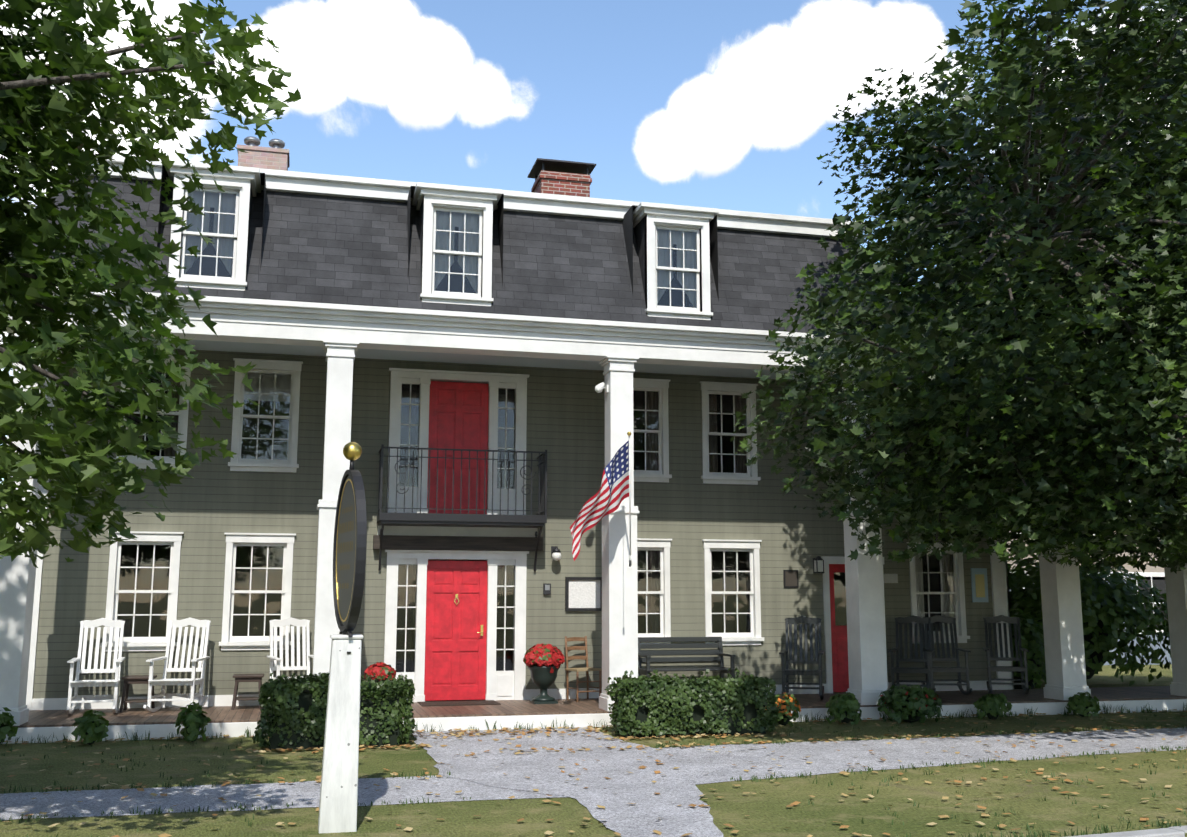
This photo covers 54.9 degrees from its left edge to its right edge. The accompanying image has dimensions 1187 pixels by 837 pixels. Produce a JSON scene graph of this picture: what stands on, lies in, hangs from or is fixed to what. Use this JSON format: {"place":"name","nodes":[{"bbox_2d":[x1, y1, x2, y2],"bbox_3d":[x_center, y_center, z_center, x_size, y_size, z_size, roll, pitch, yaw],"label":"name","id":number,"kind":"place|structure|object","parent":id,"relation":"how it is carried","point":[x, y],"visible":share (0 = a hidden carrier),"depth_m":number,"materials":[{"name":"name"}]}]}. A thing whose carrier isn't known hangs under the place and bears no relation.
{"place":"outdoors","nodes":[
{"label":"outdoors","id":0,"kind":"place"},
{"bbox_2d":[0,664,1186,836],"bbox_3d":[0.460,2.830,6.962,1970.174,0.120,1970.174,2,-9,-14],"label":"ground","id":1,"kind":"structure","parent":0,"point":[768,811],"depth_m":9.96,"materials":[{"name":"green plant"}]},
{"bbox_2d":[0,707,17,745],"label":"foundation plant","id":2,"kind":"object","parent":1,"relation":"on","point":[6,727],"visible":1,"depth_m":12.97,"materials":[{"name":"green plant"}]},
{"bbox_2d":[71,709,108,744],"bbox_3d":[-5.807,3.568,13.196,0.398,0.420,0.377,2,-9,-14],"label":"foundation plant","id":3,"kind":"object","parent":1,"relation":"on","point":[91,728],"visible":1,"depth_m":13.12,"materials":[{"name":"green plant"}]},
{"bbox_2d":[0,30,214,510],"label":"tree branches","id":4,"kind":"object","parent":1,"relation":"on","point":[23,84],"visible":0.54,"depth_m":7.33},
{"bbox_2d":[0,0,300,567],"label":"tree","id":5,"kind":"object","parent":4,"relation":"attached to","point":[49,146],"visible":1,"depth_m":7.49,"materials":[{"name":"green plant"}]},
{"bbox_2d":[173,702,210,741],"bbox_3d":[-4.731,3.579,13.496,0.418,0.464,0.369,2,-9,-14],"label":"foundation plant","id":6,"kind":"object","parent":1,"relation":"on","point":[194,721],"visible":1,"depth_m":13.42,"materials":[{"name":"green plant"}]},
{"bbox_2d":[252,672,415,749],"bbox_3d":[-2.974,3.348,13.231,1.867,0.836,0.918,2,-9,-14],"label":"hedge","id":7,"kind":"object","parent":1,"relation":"on","point":[293,707],"visible":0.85,"depth_m":12.91,"materials":[{"name":"green plant"}]},
{"bbox_2d":[318,634,363,832],"bbox_3d":[-1.862,2.349,8.417,0.276,1.492,0.270,2,-9,-14],"label":"sign post","id":8,"kind":"object","parent":1,"relation":"on","point":[338,797],"visible":0.98,"depth_m":8.30,"materials":[{"name":"white wood"}]},
{"bbox_2d":[333,442,366,653],"bbox_3d":[-1.846,0.964,8.643,0.141,1.588,0.836,4,-10,-25],"label":"hanging sign","id":9,"kind":"object","parent":8,"relation":"attached to","point":[349,547],"visible":0.92,"depth_m":8.54,"materials":[{"name":"black wood"}]},
{"bbox_2d":[33,347,996,698],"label":"inn walls","id":10,"kind":"structure","parent":1,"relation":"on","point":[215,499],"depth_m":17.27,"materials":[{"name":"grey wood"}]},
{"bbox_2d":[373,444,546,571],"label":"balcony","id":11,"kind":"structure","parent":10,"relation":"attached to","point":[438,531],"depth_m":16.73,"materials":[{"name":"black metal"}]},
{"bbox_2d":[26,355,1013,709],"bbox_3d":[-0.397,1.680,17.570,15.060,5.100,0.385,2,-9,-14],"label":"inn window trim","id":12,"kind":"structure","parent":10,"relation":"attached to","point":[504,685],"depth_m":17.00,"materials":[{"name":"white wood"}]},
{"bbox_2d":[117,373,954,671],"bbox_3d":[-0.291,1.650,17.552,12.955,4.315,0.040,2,-9,-14],"label":"inn window glass","id":13,"kind":"object","parent":12,"relation":"in","point":[499,565],"visible":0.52,"depth_m":17.07,"materials":[{"name":"black glass"}]},
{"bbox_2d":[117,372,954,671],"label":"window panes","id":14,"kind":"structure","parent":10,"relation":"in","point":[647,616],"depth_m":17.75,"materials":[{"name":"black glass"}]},
{"bbox_2d":[543,583,550,593],"bbox_3d":[-0.698,2.564,17.210,0.110,0.160,0.055,2,-9,-14],"label":"doorbell box","id":15,"kind":"object","parent":10,"relation":"attached to","point":[546,588],"visible":1,"depth_m":17.19,"materials":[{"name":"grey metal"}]},
{"bbox_2d":[551,546,560,560],"bbox_3d":[-0.565,2.034,17.235,0.150,0.225,0.235,2,-9,-14],"label":"wall lamp","id":16,"kind":"object","parent":10,"relation":"attached to","point":[555,553],"visible":1,"depth_m":17.15,"materials":[{"name":"white glass"}]},
{"bbox_2d":[565,577,601,610],"bbox_3d":[-0.138,2.662,17.344,0.590,0.510,0.045,2,-9,-14],"label":"menu board","id":17,"kind":"object","parent":10,"relation":"attached to","point":[583,593],"visible":0.83,"depth_m":17.34,"materials":[{"name":"paper"}]},
{"bbox_2d":[424,381,848,700],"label":"inn doors","id":18,"kind":"structure","parent":10,"relation":"in","point":[456,630],"depth_m":17.06,"materials":[{"name":"red wood"}]},
{"bbox_2d":[783,570,798,587],"bbox_3d":[3.146,2.553,18.216,0.250,0.280,0.024,2,-9,-14],"label":"wall plaque","id":19,"kind":"object","parent":10,"relation":"attached to","point":[790,579],"depth_m":18.20,"materials":[{"name":"black metal"}]},
{"bbox_2d":[813,556,823,573],"bbox_3d":[3.587,2.338,18.279,0.130,0.275,0.185,2,-9,-14],"label":"wall lantern","id":20,"kind":"object","parent":10,"relation":"attached to","point":[818,564],"visible":1,"depth_m":18.20,"materials":[{"name":"grey metal"}]},
{"bbox_2d":[884,574,897,582],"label":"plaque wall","id":21,"kind":"structure","parent":10,"relation":"attached to","point":[890,578],"depth_m":18.64,"materials":[{"name":"silver metal"}]},
{"bbox_2d":[971,568,988,601],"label":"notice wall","id":22,"kind":"structure","parent":10,"relation":"attached to","point":[979,583],"depth_m":19.01,"materials":[{"name":"blue"}]},
{"bbox_2d":[0,727,1186,836],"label":"gravel paths","id":23,"kind":"structure","parent":1,"relation":"on","point":[618,792],"depth_m":11.04,"materials":[{"name":"grey gravel"}]},
{"bbox_2d":[1,709,1186,836],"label":"fallen leaves","id":24,"kind":"object","parent":1,"relation":"on","point":[588,729],"visible":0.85,"depth_m":12.55,"materials":[{"name":"brown plant"}]},
{"bbox_2d":[12,686,1186,727],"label":"porch deck","id":25,"kind":"structure","parent":1,"relation":"on","point":[127,716],"depth_m":15.51,"materials":[{"name":"brown wood"}]},
{"bbox_2d":[66,618,124,713],"bbox_3d":[-6.491,3.227,14.945,0.645,1.218,0.933,3,-10,-18],"label":"rocking chair","id":26,"kind":"object","parent":25,"relation":"on","point":[76,683],"visible":0.98,"depth_m":15.22,"materials":[{"name":"white paint"}]},
{"bbox_2d":[119,675,156,711],"bbox_3d":[-6.056,3.660,15.217,0.400,0.452,0.400,2,-9,-14],"label":"side table","id":27,"kind":"object","parent":25,"relation":"on","point":[134,679],"visible":0.69,"depth_m":15.09,"materials":[{"name":"brown wood"}]},
{"bbox_2d":[143,617,210,711],"bbox_3d":[-5.509,3.266,15.190,0.645,1.218,0.933,1,-9,-4],"label":"rocking chair","id":28,"kind":"object","parent":25,"relation":"on","point":[192,681],"visible":0.98,"depth_m":15.47,"materials":[{"name":"white paint"}]},
{"bbox_2d":[231,673,263,709],"bbox_3d":[-4.699,3.714,15.557,0.400,0.452,0.400,2,-9,-14],"label":"side table","id":29,"kind":"object","parent":25,"relation":"on","point":[248,678],"visible":0.9,"depth_m":15.42,"materials":[{"name":"brown wood"}]},
{"bbox_2d":[267,617,312,698],"bbox_3d":[-4.069,3.327,15.571,0.645,1.218,0.933,4,-10,-26],"label":"rocking chair","id":30,"kind":"object","parent":25,"relation":"on","point":[280,624],"visible":0.52,"depth_m":15.92,"materials":[{"name":"white paint"}]},
{"bbox_2d":[364,662,395,684],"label":"potted flowers","id":31,"kind":"object","parent":25,"relation":"on","point":[381,669],"visible":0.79,"depth_m":15.80,"materials":[{"name":"red plant"}]},
{"bbox_2d":[418,700,500,706],"bbox_3d":[-1.914,4.045,16.245,1.100,0.012,0.650,2,-9,-14],"label":"door mat","id":32,"kind":"object","parent":25,"relation":"on","point":[458,703],"depth_m":16.13,"materials":[{"name":"brown"}]},
{"bbox_2d":[523,643,564,703],"bbox_3d":[-0.710,3.653,16.413,0.602,0.838,0.615,2,-9,-14],"label":"urn with mums","id":33,"kind":"object","parent":25,"relation":"on","point":[543,662],"visible":1,"depth_m":16.26,"materials":[{"name":"red plant"}]},
{"bbox_2d":[565,636,601,701],"bbox_3d":[-0.166,3.683,16.866,0.420,0.922,0.450,5,-10,-29],"label":"ladder back chair","id":34,"kind":"object","parent":25,"relation":"on","point":[578,670],"visible":0.94,"depth_m":16.91,"materials":[{"name":"brown wood"}]},
{"bbox_2d":[0,287,1186,743],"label":"porch columns","id":35,"kind":"structure","parent":25,"relation":"on","point":[344,337],"depth_m":15.57,"materials":[{"name":"white paint"}]},
{"bbox_2d":[9,174,914,336],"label":"inn roof shingles","id":36,"kind":"object","parent":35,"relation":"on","point":[332,249],"visible":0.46,"depth_m":15.83,"materials":[{"name":"grey tile"}]},
{"bbox_2d":[237,136,289,170],"bbox_3d":[-5.535,-3.712,19.089,0.830,2.030,0.670,2,-9,-14],"label":"chimney","id":37,"kind":"object","parent":36,"relation":"on","point":[276,156],"visible":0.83,"depth_m":18.90,"materials":[{"name":"pink brick"}]},
{"bbox_2d":[68,154,866,327],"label":"inn roof trim and dormers","id":38,"kind":"structure","parent":36,"relation":"attached to","point":[480,202],"depth_m":15.66,"materials":[{"name":"white wood"}]},
{"bbox_2d":[157,164,718,326],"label":"dormer windows","id":39,"kind":"structure","parent":38,"relation":"in","point":[228,225],"depth_m":15.73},
{"bbox_2d":[185,192,696,306],"bbox_3d":[-0.115,-2.095,16.478,10.730,1.230,1.752,5,-10,-28],"label":"inn dormer glass","id":40,"kind":"object","parent":38,"relation":"in","point":[440,254],"visible":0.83,"depth_m":15.52,"materials":[{"name":"glass"}]},
{"bbox_2d":[527,158,595,197],"bbox_3d":[-0.605,-3.614,21.385,1.120,2.560,0.950,2,-9,-14],"label":"chimney","id":41,"kind":"object","parent":36,"relation":"on","point":[561,177],"visible":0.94,"depth_m":21.17,"materials":[{"name":"red brick"}]},
{"bbox_2d":[595,382,607,392],"bbox_3d":[0.122,-0.432,15.946,0.247,0.168,0.117,8,-12,-41],"label":"column floodlight","id":42,"kind":"object","parent":35,"relation":"attached to","point":[599,388],"visible":1,"depth_m":15.88,"materials":[{"name":"white paint"}]},
{"bbox_2d":[627,432,632,568],"bbox_3d":[0.480,1.104,15.197,0.071,1.749,0.935,0,-9,3],"label":"flag pole","id":43,"kind":"object","parent":35,"relation":"attached to","point":[630,555],"visible":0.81,"depth_m":15.35,"materials":[{"name":"white metal"}]},
{"bbox_2d":[570,437,630,566],"bbox_3d":[0.111,1.072,14.863,0.872,1.700,0.412,2,-9,-14],"label":"american flag","id":44,"kind":"object","parent":43,"relation":"attached to","point":[610,495],"visible":1,"depth_m":14.81,"materials":[{"name":"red fabric"}]},
{"bbox_2d":[638,637,734,683],"bbox_3d":[1.384,3.753,17.212,1.380,0.896,0.599,2,-9,-14],"label":"porch bench","id":45,"kind":"object","parent":25,"relation":"on","point":[647,659],"visible":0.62,"depth_m":17.43,"materials":[{"name":"grey paint"}]},
{"bbox_2d":[779,616,824,698],"bbox_3d":[3.146,3.591,17.221,0.645,1.218,0.933,-2,-9,14],"label":"rocking chair","id":46,"kind":"object","parent":25,"relation":"on","point":[787,671],"visible":0.98,"depth_m":17.52,"materials":[{"name":"grey paint"}]},
{"bbox_2d":[888,615,934,693],"bbox_3d":[4.933,3.670,17.716,0.645,1.218,0.933,-3,-10,20],"label":"rocking chair","id":47,"kind":"object","parent":25,"relation":"on","point":[900,621],"visible":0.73,"depth_m":18.02,"materials":[{"name":"grey paint"}]},
{"bbox_2d":[922,615,971,694],"bbox_3d":[5.525,3.711,17.973,0.645,1.218,0.933,-1,-9,6],"label":"rocking chair","id":48,"kind":"object","parent":25,"relation":"on","point":[950,621],"visible":0.83,"depth_m":18.25,"materials":[{"name":"grey paint"}]},
{"bbox_2d":[983,615,1028,693],"bbox_3d":[6.528,3.734,18.118,0.645,1.218,0.933,-3,-9,16],"label":"rocking chair","id":49,"kind":"object","parent":25,"relation":"on","point":[1009,621],"visible":1,"depth_m":18.40,"materials":[{"name":"grey paint"}]},
{"bbox_2d":[604,667,779,737],"bbox_3d":[1.257,3.544,14.332,2.175,0.796,0.953,2,-9,-14],"label":"hedge","id":50,"kind":"object","parent":1,"relation":"on","point":[656,706],"visible":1,"depth_m":14.05,"materials":[{"name":"green plant"}]},
{"bbox_2d":[766,694,800,726],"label":"orange flowers","id":51,"kind":"object","parent":1,"relation":"on","point":[785,716],"visible":0.71,"depth_m":15.11,"materials":[{"name":"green plant"}]},
{"bbox_2d":[825,692,861,725],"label":"shrub","id":52,"kind":"object","parent":1,"relation":"on","point":[844,707],"visible":1,"depth_m":15.32,"materials":[{"name":"green plant"}]},
{"bbox_2d":[877,684,942,723],"bbox_3d":[4.310,3.894,15.640,0.873,0.529,0.834,2,-9,-14],"label":"shrub","id":53,"kind":"object","parent":1,"relation":"on","point":[913,703],"visible":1,"depth_m":15.43,"materials":[{"name":"green plant"}]},
{"bbox_2d":[730,0,1186,572],"bbox_3d":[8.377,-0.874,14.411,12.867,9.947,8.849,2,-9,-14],"label":"tree branches","id":54,"kind":"object","parent":1,"relation":"on","point":[1051,213],"visible":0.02,"depth_m":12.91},
{"bbox_2d":[942,154,1186,394],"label":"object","id":55,"kind":"object","parent":54,"relation":"attached to","point":[1075,290],"visible":0.02,"depth_m":15.12,"materials":[{"name":"green plant"}]},
{"bbox_2d":[973,691,1011,719],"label":"shrub","id":56,"kind":"object","parent":1,"relation":"on","point":[989,705],"visible":1,"depth_m":15.91,"materials":[{"name":"green plant"}]},
{"bbox_2d":[1010,608,1045,688],"bbox_3d":[7.540,4.150,20.410,1.541,1.520,1.523,2,-9,-14],"label":"bush","id":57,"kind":"object","parent":1,"relation":"on","point":[1032,641],"visible":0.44,"depth_m":19.97,"materials":[{"name":"green plant"}]},
{"bbox_2d":[1065,691,1099,716],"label":"shrub","id":58,"kind":"object","parent":1,"relation":"on","point":[1082,704],"visible":1,"depth_m":16.33,"materials":[{"name":"green plant"}]},
{"bbox_2d":[1007,552,1170,685],"bbox_3d":[9.291,3.956,22.943,4.144,2.703,4.116,2,-9,-14],"label":"bush","id":59,"kind":"object","parent":1,"relation":"on","point":[1110,614],"visible":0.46,"depth_m":21.72,"materials":[{"name":"green plant"}]},
{"bbox_2d":[1067,825,1186,836],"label":"kerb","id":60,"kind":"structure","parent":1,"relation":"on","point":[1177,831],"depth_m":8.09,"materials":[{"name":"concrete"}]},
{"bbox_2d":[1156,599,1172,674],"bbox_3d":[12.659,3.972,22.048,3.189,2.388,3.327,2,-9,-14],"label":"bush","id":61,"kind":"object","parent":1,"relation":"on","point":[1167,647],"visible":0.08,"depth_m":22.50,"materials":[{"name":"green plant"}]},
{"bbox_2d":[0,0,1186,482],"label":"sky","id":62,"kind":"structure","parent":0,"point":[720,104],"materials":[{"name":"blue"}]},
{"bbox_2d":[861,240,939,321],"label":"tree","id":63,"kind":"object","parent":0,"point":[903,276],"depth_m":48.31,"materials":[{"name":"green plant"}]},
{"bbox_2d":[1006,531,1171,664],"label":"neighbour house","id":64,"kind":"structure","parent":0,"point":[1129,568],"depth_m":30.11,"materials":[{"name":"white"}]},
{"bbox_2d":[1010,500,1164,633],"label":"neighbour house trim","id":65,"kind":"structure","parent":64,"relation":"attached to","point":[1154,575],"depth_m":30.29,"materials":[{"name":"white wood"}]},
{"bbox_2d":[1033,516,1168,627],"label":"house window panes","id":66,"kind":"object","parent":64,"relation":"in","point":[1160,584],"visible":0.04,"depth_m":30.30,"materials":[{"name":"black glass"}]}
]}

